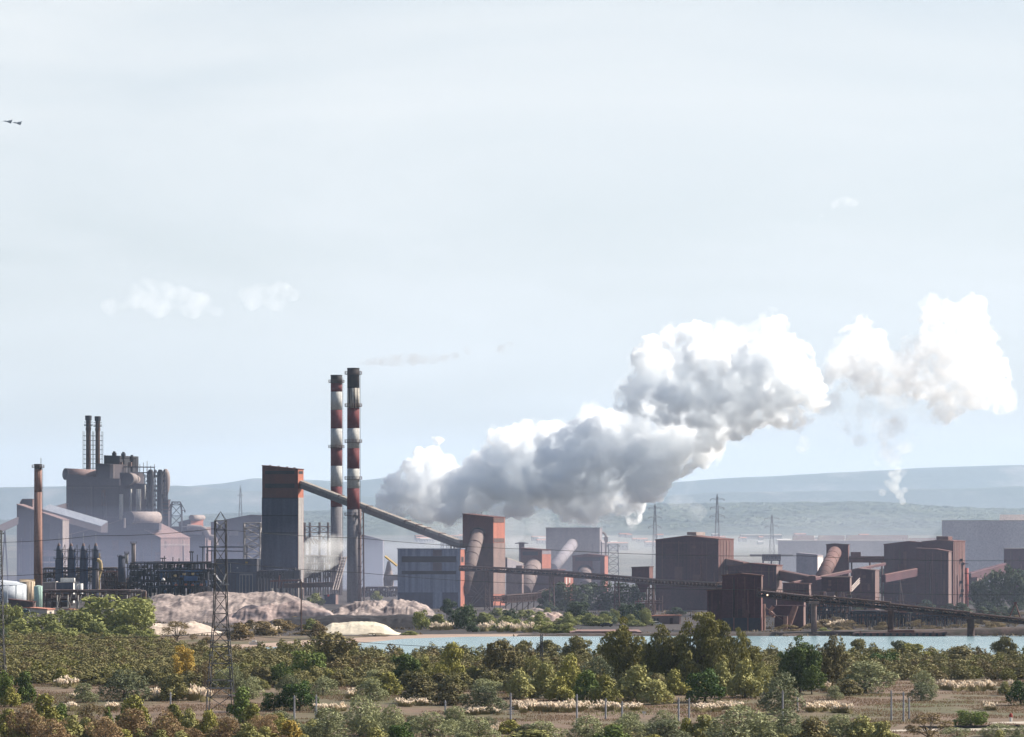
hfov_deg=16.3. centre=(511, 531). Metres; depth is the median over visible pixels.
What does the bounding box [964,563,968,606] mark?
red downpipe
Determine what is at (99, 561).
bent pipe
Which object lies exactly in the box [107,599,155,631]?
shore tree
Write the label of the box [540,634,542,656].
lattice post
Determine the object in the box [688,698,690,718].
line post
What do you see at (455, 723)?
foreground shrub
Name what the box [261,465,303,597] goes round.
transfer tower
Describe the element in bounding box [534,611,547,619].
shore bush
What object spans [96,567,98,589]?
slim vessel
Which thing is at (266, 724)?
shrub
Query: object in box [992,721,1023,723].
track
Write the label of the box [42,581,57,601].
tank office
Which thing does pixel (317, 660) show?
leafy tree
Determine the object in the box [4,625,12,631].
shore bush
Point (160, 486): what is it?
gas tower
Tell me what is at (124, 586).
pipe yard
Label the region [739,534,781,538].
town house
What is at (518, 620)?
shore bush
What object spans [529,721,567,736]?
shrub
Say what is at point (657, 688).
shrub
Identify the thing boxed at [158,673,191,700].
shrub
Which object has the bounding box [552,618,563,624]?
shore bush
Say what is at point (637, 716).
foreground shrub
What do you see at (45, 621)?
shore tree
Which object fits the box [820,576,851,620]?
box house
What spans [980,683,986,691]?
plume clump
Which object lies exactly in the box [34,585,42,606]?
storage tank
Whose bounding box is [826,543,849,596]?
ore tower
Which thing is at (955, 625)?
shore bush
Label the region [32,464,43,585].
brick chimney
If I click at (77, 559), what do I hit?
landing tower
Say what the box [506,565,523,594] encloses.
rust annex
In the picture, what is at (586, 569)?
tube gallery
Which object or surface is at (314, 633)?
shore bush
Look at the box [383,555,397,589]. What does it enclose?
yellow crane
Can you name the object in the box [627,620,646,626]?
shore bush
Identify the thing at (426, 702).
plume clump
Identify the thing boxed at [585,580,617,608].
shore tree
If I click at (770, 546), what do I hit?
pylon
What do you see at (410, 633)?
shore bush
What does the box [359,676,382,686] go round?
scrub bush
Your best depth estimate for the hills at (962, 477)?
27301.99 m
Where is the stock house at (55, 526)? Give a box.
[17,504,68,583]
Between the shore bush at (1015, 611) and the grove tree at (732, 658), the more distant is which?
the shore bush at (1015, 611)
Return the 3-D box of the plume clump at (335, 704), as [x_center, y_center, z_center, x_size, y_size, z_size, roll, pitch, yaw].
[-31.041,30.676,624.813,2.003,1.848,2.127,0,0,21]
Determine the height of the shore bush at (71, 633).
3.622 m
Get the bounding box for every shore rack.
[806,599,849,623]
[848,609,910,626]
[911,611,966,626]
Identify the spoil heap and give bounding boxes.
[148,591,333,622]
[220,600,331,623]
[269,614,459,628]
[332,599,438,615]
[492,608,542,617]
[524,612,563,620]
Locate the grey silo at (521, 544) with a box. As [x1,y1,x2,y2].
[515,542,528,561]
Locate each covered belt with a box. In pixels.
[779,570,815,585]
[790,563,885,596]
[881,568,917,606]
[969,563,1006,577]
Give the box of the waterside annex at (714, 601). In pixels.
[706,588,721,629]
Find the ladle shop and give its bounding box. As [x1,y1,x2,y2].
[210,515,261,580]
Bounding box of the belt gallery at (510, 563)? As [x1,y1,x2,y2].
[505,557,523,567]
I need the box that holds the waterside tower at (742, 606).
[721,573,763,630]
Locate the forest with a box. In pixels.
[0,501,1023,534]
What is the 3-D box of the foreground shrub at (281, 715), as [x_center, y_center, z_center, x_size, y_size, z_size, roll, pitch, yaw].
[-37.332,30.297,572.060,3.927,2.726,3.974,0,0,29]
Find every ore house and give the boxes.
[727,563,782,614]
[851,568,879,609]
[969,577,982,601]
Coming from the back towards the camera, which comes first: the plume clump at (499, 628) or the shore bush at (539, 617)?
the shore bush at (539, 617)
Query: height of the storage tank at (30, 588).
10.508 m
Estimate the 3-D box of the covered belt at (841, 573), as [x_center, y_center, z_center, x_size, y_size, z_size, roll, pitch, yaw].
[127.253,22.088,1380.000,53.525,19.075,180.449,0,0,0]
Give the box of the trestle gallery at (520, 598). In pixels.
[491,589,550,609]
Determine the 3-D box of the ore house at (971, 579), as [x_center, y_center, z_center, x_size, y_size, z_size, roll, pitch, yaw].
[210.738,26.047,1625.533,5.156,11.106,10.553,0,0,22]
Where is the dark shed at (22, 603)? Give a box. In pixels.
[8,599,36,607]
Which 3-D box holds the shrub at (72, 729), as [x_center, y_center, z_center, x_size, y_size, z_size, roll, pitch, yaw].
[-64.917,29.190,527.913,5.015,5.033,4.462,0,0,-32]
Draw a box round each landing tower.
[62,545,67,577]
[74,545,80,589]
[86,544,92,589]
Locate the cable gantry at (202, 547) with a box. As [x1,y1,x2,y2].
[199,546,254,568]
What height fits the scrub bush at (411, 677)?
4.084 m
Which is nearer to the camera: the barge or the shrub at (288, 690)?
the shrub at (288, 690)
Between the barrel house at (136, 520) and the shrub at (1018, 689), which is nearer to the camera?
the shrub at (1018, 689)
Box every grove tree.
[599,616,646,679]
[639,623,674,676]
[671,611,729,679]
[671,631,689,678]
[711,619,739,675]
[730,627,751,674]
[750,645,762,666]
[752,661,773,681]
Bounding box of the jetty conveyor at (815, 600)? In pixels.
[756,587,1023,635]
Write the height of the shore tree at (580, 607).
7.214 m
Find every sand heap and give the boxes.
[146,621,221,634]
[323,621,400,634]
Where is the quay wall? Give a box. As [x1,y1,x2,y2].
[569,629,641,632]
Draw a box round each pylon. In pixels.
[0,530,6,674]
[205,511,234,710]
[238,485,242,512]
[648,505,660,572]
[710,494,724,536]
[765,515,778,563]
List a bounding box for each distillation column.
[54,543,63,581]
[66,543,75,577]
[78,533,88,595]
[90,543,100,595]
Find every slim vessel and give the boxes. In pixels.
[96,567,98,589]
[124,552,127,563]
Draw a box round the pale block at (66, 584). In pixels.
[55,578,74,602]
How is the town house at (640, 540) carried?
on the plain ground at (640, 557)
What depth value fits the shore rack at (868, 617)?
1184.99 m
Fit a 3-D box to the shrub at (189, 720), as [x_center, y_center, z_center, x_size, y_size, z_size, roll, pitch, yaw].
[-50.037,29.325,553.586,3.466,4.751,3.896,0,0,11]
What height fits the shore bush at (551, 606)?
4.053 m
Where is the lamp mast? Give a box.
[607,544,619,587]
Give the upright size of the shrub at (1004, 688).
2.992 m
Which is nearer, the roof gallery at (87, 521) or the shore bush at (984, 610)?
the shore bush at (984, 610)
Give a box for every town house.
[414,535,462,539]
[415,537,428,541]
[419,538,433,542]
[531,536,545,540]
[536,539,545,543]
[604,542,627,549]
[618,533,628,536]
[636,538,647,542]
[644,541,655,546]
[654,534,663,537]
[738,537,746,541]
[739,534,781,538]
[775,539,790,544]
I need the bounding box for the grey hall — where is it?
[546,528,601,570]
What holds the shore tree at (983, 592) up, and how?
on the yard ground at (342, 599)
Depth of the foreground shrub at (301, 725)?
544.69 m
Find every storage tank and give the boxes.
[0,580,26,604]
[19,579,34,600]
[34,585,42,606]
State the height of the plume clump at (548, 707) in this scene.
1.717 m
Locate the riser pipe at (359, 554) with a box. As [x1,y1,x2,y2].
[358,509,361,601]
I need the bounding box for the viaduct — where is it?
[270,575,339,599]
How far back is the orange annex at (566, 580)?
1602.17 m
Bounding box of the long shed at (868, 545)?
[778,535,935,574]
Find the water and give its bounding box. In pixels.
[246,636,1023,658]
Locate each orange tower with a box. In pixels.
[462,511,505,606]
[520,548,550,592]
[572,554,608,592]
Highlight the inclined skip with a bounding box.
[332,556,346,590]
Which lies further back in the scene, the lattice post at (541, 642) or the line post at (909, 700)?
the lattice post at (541, 642)
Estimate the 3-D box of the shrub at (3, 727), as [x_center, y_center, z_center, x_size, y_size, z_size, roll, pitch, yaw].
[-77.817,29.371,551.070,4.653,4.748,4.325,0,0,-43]
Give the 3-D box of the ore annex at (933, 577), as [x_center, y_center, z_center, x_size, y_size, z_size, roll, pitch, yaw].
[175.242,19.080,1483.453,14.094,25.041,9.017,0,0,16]
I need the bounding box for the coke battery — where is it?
[226,572,271,592]
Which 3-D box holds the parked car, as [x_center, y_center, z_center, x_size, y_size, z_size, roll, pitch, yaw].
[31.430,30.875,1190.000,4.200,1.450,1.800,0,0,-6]
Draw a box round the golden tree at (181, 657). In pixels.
[171,644,195,673]
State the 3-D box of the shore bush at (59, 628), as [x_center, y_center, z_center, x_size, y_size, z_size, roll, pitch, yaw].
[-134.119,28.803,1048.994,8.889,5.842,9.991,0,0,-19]
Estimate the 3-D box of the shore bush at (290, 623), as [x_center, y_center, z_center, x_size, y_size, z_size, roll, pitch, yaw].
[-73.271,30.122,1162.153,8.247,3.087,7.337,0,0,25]
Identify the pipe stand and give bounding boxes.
[635,596,662,612]
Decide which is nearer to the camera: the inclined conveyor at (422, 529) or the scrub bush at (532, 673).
the scrub bush at (532, 673)
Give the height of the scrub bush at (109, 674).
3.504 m
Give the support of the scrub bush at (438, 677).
on the ground at (413, 710)
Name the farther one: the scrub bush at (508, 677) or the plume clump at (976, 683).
the plume clump at (976, 683)
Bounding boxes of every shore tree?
[0,603,23,628]
[23,611,63,632]
[56,608,95,630]
[72,594,156,627]
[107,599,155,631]
[412,608,430,629]
[439,598,456,617]
[447,604,476,628]
[502,608,518,619]
[537,590,552,603]
[548,586,568,606]
[554,581,595,606]
[565,601,589,616]
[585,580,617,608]
[612,582,645,605]
[617,602,643,620]
[639,607,651,624]
[879,568,883,586]
[968,580,984,602]
[971,568,1008,606]
[995,562,1023,609]
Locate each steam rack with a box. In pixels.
[304,555,340,594]
[361,586,397,596]
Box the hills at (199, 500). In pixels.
[0,486,1023,519]
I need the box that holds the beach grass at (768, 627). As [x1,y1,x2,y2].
[6,609,1021,635]
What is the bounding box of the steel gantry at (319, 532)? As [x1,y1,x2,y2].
[304,522,330,592]
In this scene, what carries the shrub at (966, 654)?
on the ground at (413, 710)
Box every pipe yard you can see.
[42,567,117,582]
[101,577,136,595]
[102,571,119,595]
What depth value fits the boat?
999.51 m
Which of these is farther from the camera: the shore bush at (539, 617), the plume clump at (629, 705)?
the shore bush at (539, 617)
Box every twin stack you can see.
[83,415,93,468]
[93,416,102,469]
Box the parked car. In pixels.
[600,622,612,626]
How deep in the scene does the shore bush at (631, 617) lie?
1202.43 m
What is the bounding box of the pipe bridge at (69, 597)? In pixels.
[42,588,146,607]
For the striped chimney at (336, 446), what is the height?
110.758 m
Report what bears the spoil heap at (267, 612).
on the yard ground at (342, 599)
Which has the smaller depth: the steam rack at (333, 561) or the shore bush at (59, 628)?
the shore bush at (59, 628)
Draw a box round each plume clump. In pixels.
[55,678,64,686]
[60,680,69,688]
[67,702,80,710]
[68,678,75,685]
[70,678,81,688]
[106,702,116,710]
[107,702,118,710]
[152,690,162,700]
[186,687,199,700]
[199,689,206,701]
[319,704,327,712]
[331,702,337,710]
[344,690,352,698]
[394,697,403,705]
[398,699,407,705]
[403,701,414,706]
[413,698,422,705]
[421,699,430,705]
[430,621,438,629]
[436,623,443,629]
[442,621,449,629]
[470,707,480,714]
[476,706,489,714]
[479,622,486,631]
[495,624,504,631]
[512,699,522,709]
[518,705,529,712]
[521,625,529,632]
[528,622,533,631]
[533,703,541,710]
[542,703,551,711]
[550,703,559,711]
[558,703,567,711]
[563,703,575,712]
[573,704,583,711]
[585,700,593,708]
[598,702,611,711]
[607,702,620,710]
[614,704,620,711]
[623,703,633,711]
[630,704,642,710]
[690,703,701,710]
[699,705,708,711]
[710,703,724,710]
[711,705,720,711]
[721,703,728,709]
[806,702,815,712]
[814,704,825,711]
[823,681,831,690]
[826,702,835,711]
[828,705,838,712]
[836,705,845,712]
[838,703,853,712]
[846,704,853,713]
[935,679,944,688]
[940,682,946,689]
[943,680,954,689]
[947,682,953,690]
[952,685,962,691]
[964,680,973,687]
[968,683,974,691]
[973,681,980,690]
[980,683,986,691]
[982,680,991,689]
[982,704,993,710]
[988,682,997,690]
[989,702,999,710]
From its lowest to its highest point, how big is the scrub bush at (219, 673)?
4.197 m
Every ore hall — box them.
[655,532,733,609]
[883,541,921,605]
[921,536,965,605]
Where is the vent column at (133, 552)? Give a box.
[130,542,136,564]
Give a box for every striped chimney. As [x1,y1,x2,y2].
[328,375,343,594]
[344,368,361,602]
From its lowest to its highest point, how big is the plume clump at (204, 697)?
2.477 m
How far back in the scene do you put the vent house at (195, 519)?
2422.44 m
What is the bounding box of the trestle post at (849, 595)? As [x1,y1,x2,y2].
[848,594,856,610]
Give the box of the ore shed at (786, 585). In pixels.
[782,582,811,598]
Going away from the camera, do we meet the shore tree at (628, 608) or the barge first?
the barge
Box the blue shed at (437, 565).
[397,548,464,608]
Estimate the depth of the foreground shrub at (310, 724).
547.95 m
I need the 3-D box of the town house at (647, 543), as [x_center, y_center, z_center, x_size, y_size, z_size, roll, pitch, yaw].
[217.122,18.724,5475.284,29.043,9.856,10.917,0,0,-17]
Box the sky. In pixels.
[0,0,1023,487]
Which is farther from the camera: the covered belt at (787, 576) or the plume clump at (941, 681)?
the covered belt at (787, 576)
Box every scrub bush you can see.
[50,667,73,681]
[77,673,105,684]
[104,671,124,684]
[113,672,142,685]
[140,667,155,680]
[147,671,166,684]
[157,673,172,687]
[178,669,193,679]
[181,672,208,687]
[208,668,240,687]
[212,678,229,687]
[238,671,253,687]
[250,666,263,677]
[257,667,273,684]
[269,677,282,685]
[275,676,295,686]
[292,673,312,685]
[296,670,315,683]
[308,668,324,680]
[319,671,340,685]
[329,672,347,686]
[339,669,358,682]
[347,678,368,686]
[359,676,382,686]
[364,668,379,677]
[375,669,393,683]
[398,669,410,683]
[400,670,421,685]
[406,673,437,690]
[431,672,447,690]
[438,672,470,691]
[455,672,476,688]
[468,677,496,691]
[472,669,485,680]
[474,668,501,684]
[478,671,499,685]
[482,682,502,691]
[494,667,512,675]
[494,671,506,682]
[501,674,515,691]
[525,668,536,678]
[528,669,537,683]
[605,678,617,693]
[646,673,663,693]
[650,673,665,680]
[768,668,779,686]
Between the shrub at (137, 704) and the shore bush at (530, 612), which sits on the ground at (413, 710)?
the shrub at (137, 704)
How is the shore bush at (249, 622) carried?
on the yard ground at (342, 599)
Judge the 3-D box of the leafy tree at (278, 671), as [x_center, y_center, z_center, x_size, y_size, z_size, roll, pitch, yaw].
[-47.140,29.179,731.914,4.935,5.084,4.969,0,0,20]
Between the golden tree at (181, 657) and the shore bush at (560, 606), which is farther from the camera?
the shore bush at (560, 606)
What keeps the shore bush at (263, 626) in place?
on the yard ground at (342, 599)
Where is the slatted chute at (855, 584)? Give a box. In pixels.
[834,578,859,598]
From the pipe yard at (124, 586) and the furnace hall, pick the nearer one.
the pipe yard at (124, 586)
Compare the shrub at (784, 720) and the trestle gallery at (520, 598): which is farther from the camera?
the trestle gallery at (520, 598)
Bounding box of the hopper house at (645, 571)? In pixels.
[631,566,654,611]
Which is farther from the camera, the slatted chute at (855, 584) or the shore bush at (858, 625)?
the slatted chute at (855, 584)
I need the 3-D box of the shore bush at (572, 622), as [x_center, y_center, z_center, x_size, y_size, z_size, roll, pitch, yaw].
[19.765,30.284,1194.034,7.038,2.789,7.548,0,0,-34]
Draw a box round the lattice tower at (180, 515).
[167,501,185,533]
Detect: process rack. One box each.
[127,549,216,596]
[158,568,209,595]
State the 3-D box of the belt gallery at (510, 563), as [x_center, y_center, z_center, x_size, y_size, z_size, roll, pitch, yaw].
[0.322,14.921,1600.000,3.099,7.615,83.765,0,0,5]
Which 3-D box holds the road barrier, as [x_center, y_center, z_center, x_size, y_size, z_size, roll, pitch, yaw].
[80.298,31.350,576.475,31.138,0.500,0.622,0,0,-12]
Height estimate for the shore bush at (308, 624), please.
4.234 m
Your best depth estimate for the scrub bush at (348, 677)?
735.17 m
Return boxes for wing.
[171,526,210,568]
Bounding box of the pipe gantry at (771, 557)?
[750,554,792,564]
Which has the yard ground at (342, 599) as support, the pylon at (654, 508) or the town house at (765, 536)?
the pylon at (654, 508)
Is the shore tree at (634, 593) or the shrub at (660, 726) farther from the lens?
the shore tree at (634, 593)
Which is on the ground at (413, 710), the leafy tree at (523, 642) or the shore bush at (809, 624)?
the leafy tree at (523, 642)
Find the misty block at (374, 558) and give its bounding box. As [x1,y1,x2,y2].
[361,534,383,587]
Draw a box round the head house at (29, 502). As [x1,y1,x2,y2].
[20,499,33,506]
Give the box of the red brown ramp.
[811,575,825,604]
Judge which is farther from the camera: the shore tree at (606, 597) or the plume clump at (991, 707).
the shore tree at (606, 597)
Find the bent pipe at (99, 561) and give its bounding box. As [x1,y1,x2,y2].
[97,558,103,579]
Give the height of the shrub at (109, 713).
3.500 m
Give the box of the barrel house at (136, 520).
[122,511,161,529]
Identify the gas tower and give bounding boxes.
[144,469,156,511]
[154,469,165,523]
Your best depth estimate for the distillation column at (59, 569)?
1638.81 m
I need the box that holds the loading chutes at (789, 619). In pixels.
[763,604,797,629]
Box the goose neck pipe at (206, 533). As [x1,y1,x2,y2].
[187,524,218,568]
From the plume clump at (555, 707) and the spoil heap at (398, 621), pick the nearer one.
the plume clump at (555, 707)
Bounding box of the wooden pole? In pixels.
[299,581,303,629]
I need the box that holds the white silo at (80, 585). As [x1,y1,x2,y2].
[74,580,82,602]
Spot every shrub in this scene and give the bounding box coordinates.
[0,685,21,706]
[0,708,16,736]
[3,704,45,736]
[9,723,30,736]
[27,693,64,727]
[33,718,71,736]
[54,702,70,729]
[56,713,86,735]
[56,718,74,731]
[73,683,100,702]
[78,704,109,729]
[79,716,94,729]
[81,715,124,736]
[82,730,92,736]
[96,666,153,700]
[102,707,113,722]
[110,728,132,736]
[114,693,151,725]
[116,707,155,736]
[132,728,145,736]
[147,709,183,736]
[152,729,168,736]
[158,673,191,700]
[162,703,183,725]
[165,724,187,736]
[174,730,190,736]
[181,706,198,729]
[182,727,204,736]
[188,724,203,735]
[192,662,214,687]
[194,709,222,734]
[203,727,218,736]
[209,714,242,736]
[226,684,259,722]
[232,721,264,736]
[237,676,265,698]
[241,702,259,722]
[244,715,270,726]
[253,716,279,735]
[256,679,270,689]
[257,725,276,736]
[260,692,285,710]
[262,710,298,722]
[262,714,286,725]
[270,719,303,736]
[271,717,288,733]
[272,713,284,725]
[273,673,302,690]
[279,680,318,709]
[292,722,310,735]
[302,705,352,736]
[303,720,321,733]
[307,675,339,694]
[337,692,386,736]
[354,678,389,700]
[357,724,382,734]
[367,726,388,736]
[376,704,407,736]
[378,672,403,694]
[387,722,414,736]
[399,677,438,703]
[406,710,456,736]
[406,716,427,725]
[432,682,468,705]
[438,716,455,732]
[439,705,474,731]
[442,719,461,734]
[453,716,501,736]
[456,683,509,713]
[456,731,474,736]
[479,717,497,728]
[497,719,522,733]
[503,667,535,698]
[503,729,551,736]
[513,723,530,732]
[528,660,560,697]
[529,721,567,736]
[544,676,574,700]
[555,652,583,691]
[565,715,604,736]
[570,668,600,699]
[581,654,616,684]
[586,673,622,703]
[592,723,630,736]
[611,713,647,736]
[613,712,643,728]
[614,662,653,700]
[635,679,676,704]
[636,723,666,736]
[641,719,693,736]
[646,709,680,725]
[663,668,687,695]
[676,716,697,736]
[682,662,707,681]
[683,668,725,701]
[691,714,717,736]
[701,703,780,736]
[708,659,732,694]
[726,659,762,697]
[748,715,771,726]
[751,731,776,736]
[756,668,770,696]
[756,671,805,714]
[770,707,804,736]
[777,725,800,736]
[787,716,836,736]
[825,713,859,736]
[826,686,843,699]
[829,727,845,736]
[832,658,900,692]
[835,678,863,695]
[843,714,875,736]
[868,721,900,736]
[869,651,900,663]
[901,643,930,657]
[903,713,953,736]
[905,680,938,700]
[908,670,939,692]
[939,726,970,736]
[945,644,983,659]
[951,709,988,725]
[975,723,1019,736]
[994,728,1005,736]
[997,680,1010,694]
[1005,679,1023,704]
[1009,725,1023,736]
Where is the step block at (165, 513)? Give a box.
[162,499,170,526]
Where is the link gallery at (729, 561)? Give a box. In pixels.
[725,558,748,569]
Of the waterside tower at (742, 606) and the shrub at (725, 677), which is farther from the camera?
the waterside tower at (742, 606)
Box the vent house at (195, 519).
[179,515,205,526]
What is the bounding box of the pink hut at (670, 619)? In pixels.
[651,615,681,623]
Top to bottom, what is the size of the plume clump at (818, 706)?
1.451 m
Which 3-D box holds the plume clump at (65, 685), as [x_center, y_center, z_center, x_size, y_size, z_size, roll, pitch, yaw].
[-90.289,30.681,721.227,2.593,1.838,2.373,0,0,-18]
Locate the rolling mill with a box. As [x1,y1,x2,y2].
[941,515,1023,589]
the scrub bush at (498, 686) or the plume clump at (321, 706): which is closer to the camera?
the plume clump at (321, 706)
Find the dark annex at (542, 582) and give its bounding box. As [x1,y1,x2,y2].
[535,569,565,598]
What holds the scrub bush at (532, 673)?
on the ground at (413, 710)
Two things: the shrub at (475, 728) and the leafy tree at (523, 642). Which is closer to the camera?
the shrub at (475, 728)
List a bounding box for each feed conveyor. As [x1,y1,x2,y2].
[0,517,18,580]
[57,503,67,508]
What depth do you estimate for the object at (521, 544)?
1718.80 m
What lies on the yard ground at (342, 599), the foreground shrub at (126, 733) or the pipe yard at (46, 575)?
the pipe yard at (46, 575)
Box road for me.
[890,728,1019,730]
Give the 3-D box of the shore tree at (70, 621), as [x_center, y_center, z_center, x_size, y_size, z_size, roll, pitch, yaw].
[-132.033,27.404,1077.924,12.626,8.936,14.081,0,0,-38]
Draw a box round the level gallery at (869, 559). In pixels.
[849,552,883,600]
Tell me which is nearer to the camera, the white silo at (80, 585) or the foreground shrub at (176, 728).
the foreground shrub at (176, 728)
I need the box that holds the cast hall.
[69,519,189,582]
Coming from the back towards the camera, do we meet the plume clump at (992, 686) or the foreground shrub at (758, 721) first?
the plume clump at (992, 686)
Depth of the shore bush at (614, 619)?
1222.54 m
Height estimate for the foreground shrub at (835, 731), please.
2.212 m
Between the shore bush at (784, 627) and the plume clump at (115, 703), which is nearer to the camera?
the plume clump at (115, 703)
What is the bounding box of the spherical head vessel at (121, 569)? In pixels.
[117,555,125,581]
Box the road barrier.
[918,725,1022,728]
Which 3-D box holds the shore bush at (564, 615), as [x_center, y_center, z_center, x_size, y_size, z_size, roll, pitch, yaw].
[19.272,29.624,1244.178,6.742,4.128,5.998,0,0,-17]
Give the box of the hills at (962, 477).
[192,465,1023,498]
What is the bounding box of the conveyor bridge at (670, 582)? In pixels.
[459,565,721,614]
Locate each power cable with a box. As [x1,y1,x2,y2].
[0,529,1023,560]
[9,561,1023,594]
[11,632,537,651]
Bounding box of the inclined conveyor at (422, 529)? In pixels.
[299,480,462,600]
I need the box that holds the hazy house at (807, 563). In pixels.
[796,553,822,574]
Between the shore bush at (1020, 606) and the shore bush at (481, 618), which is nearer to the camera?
the shore bush at (481, 618)
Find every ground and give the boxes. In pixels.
[0,535,941,574]
[0,575,1023,635]
[0,636,1023,736]
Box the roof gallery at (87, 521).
[42,504,107,532]
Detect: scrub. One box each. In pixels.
[0,630,1023,683]
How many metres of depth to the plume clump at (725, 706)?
635.01 m
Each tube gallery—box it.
[463,529,484,594]
[524,559,540,592]
[551,538,577,568]
[578,566,591,592]
[816,546,840,575]
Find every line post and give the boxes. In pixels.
[293,695,295,721]
[314,695,317,716]
[509,693,513,719]
[576,694,577,723]
[605,698,606,718]
[677,698,679,720]
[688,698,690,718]
[781,690,783,725]
[890,690,892,719]
[902,692,904,720]
[908,698,910,718]
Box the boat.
[249,640,261,644]
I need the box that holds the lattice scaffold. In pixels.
[243,522,261,558]
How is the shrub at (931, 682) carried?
on the ground at (413, 710)
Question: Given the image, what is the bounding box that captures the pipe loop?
[602,531,607,554]
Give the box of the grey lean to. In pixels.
[600,540,604,554]
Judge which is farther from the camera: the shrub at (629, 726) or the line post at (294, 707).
the line post at (294, 707)
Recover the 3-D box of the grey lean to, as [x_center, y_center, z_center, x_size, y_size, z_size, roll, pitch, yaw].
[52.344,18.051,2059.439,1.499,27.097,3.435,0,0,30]
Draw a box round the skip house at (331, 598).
[324,594,337,603]
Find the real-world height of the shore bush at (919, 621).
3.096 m
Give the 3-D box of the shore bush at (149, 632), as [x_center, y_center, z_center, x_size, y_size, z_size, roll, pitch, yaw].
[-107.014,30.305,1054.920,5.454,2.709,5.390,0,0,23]
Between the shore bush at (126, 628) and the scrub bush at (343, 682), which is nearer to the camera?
the scrub bush at (343, 682)
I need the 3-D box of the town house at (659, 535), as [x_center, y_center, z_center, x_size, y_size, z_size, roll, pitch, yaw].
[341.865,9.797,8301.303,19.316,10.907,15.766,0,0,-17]
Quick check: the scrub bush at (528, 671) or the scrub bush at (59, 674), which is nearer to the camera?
the scrub bush at (528, 671)
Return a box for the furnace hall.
[62,451,154,533]
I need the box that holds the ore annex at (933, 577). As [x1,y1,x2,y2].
[915,548,951,607]
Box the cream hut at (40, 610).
[6,607,54,613]
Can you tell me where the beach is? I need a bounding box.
[205,634,517,648]
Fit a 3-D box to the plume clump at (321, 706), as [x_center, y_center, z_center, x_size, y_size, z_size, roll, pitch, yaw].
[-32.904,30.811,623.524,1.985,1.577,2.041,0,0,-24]
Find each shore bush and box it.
[0,628,11,638]
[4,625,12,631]
[7,618,32,635]
[27,625,40,634]
[41,620,65,632]
[63,628,83,634]
[64,631,76,637]
[81,621,111,635]
[108,626,124,635]
[111,624,137,635]
[132,630,152,640]
[146,630,159,638]
[161,621,198,640]
[196,637,215,643]
[224,621,254,639]
[245,620,253,625]
[248,623,258,628]
[252,621,277,634]
[272,619,293,630]
[286,620,297,628]
[292,625,306,629]
[292,630,310,634]
[300,618,318,629]
[306,592,325,604]
[307,623,327,637]
[359,633,388,636]
[370,591,382,600]
[401,631,417,634]
[430,614,447,623]
[465,622,479,631]
[472,612,494,624]
[487,624,501,630]
[488,608,504,616]
[494,615,514,621]
[494,616,514,623]
[503,624,518,631]
[513,618,522,626]
[517,610,530,617]
[519,624,542,631]
[523,609,535,617]
[525,617,534,623]
[530,614,545,624]
[533,620,545,627]
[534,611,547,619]
[536,622,554,632]
[538,601,557,610]
[549,624,562,632]
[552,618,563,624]
[553,624,566,632]
[556,602,564,610]
[559,612,573,618]
[560,618,581,626]
[560,622,575,632]
[562,613,576,622]
[579,612,596,625]
[588,616,611,625]
[597,614,612,624]
[598,611,618,623]
[613,611,620,621]
[623,614,637,625]
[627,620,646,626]
[665,607,686,614]
[774,624,801,631]
[802,622,824,628]
[817,619,832,627]
[817,627,830,630]
[826,616,845,624]
[829,626,844,630]
[838,624,864,628]
[840,620,860,627]
[873,622,887,629]
[875,625,887,629]
[902,621,918,628]
[911,619,925,627]
[916,600,935,609]
[940,603,954,608]
[945,624,962,628]
[953,602,965,609]
[956,603,970,610]
[974,619,989,623]
[975,606,987,613]
[983,623,996,627]
[987,608,1002,617]
[996,606,1008,611]
[1006,605,1018,616]
[1012,603,1023,609]
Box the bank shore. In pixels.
[518,627,1023,635]
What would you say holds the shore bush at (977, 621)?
on the yard ground at (342, 599)
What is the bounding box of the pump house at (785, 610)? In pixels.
[774,605,805,628]
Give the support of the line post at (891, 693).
on the ground at (413, 710)
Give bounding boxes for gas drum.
[163,469,169,498]
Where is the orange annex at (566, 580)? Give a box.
[548,573,572,597]
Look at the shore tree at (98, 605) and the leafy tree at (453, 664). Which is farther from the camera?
the shore tree at (98, 605)
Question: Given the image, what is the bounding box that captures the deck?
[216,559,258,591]
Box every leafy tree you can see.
[0,670,13,699]
[14,670,36,702]
[223,662,244,694]
[270,662,294,680]
[288,649,326,673]
[311,631,358,664]
[390,652,420,678]
[416,654,433,677]
[425,662,449,679]
[439,641,465,674]
[465,665,476,679]
[482,638,524,674]
[515,639,532,650]
[522,655,541,673]
[536,640,561,651]
[562,635,592,655]
[776,635,822,692]
[795,664,827,693]
[815,635,849,686]
[850,638,868,654]
[890,640,908,651]
[989,635,1018,655]
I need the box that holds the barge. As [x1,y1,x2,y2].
[852,630,947,635]
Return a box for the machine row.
[257,568,300,598]
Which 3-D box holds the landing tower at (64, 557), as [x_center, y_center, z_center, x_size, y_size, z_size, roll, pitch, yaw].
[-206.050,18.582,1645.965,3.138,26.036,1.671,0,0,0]

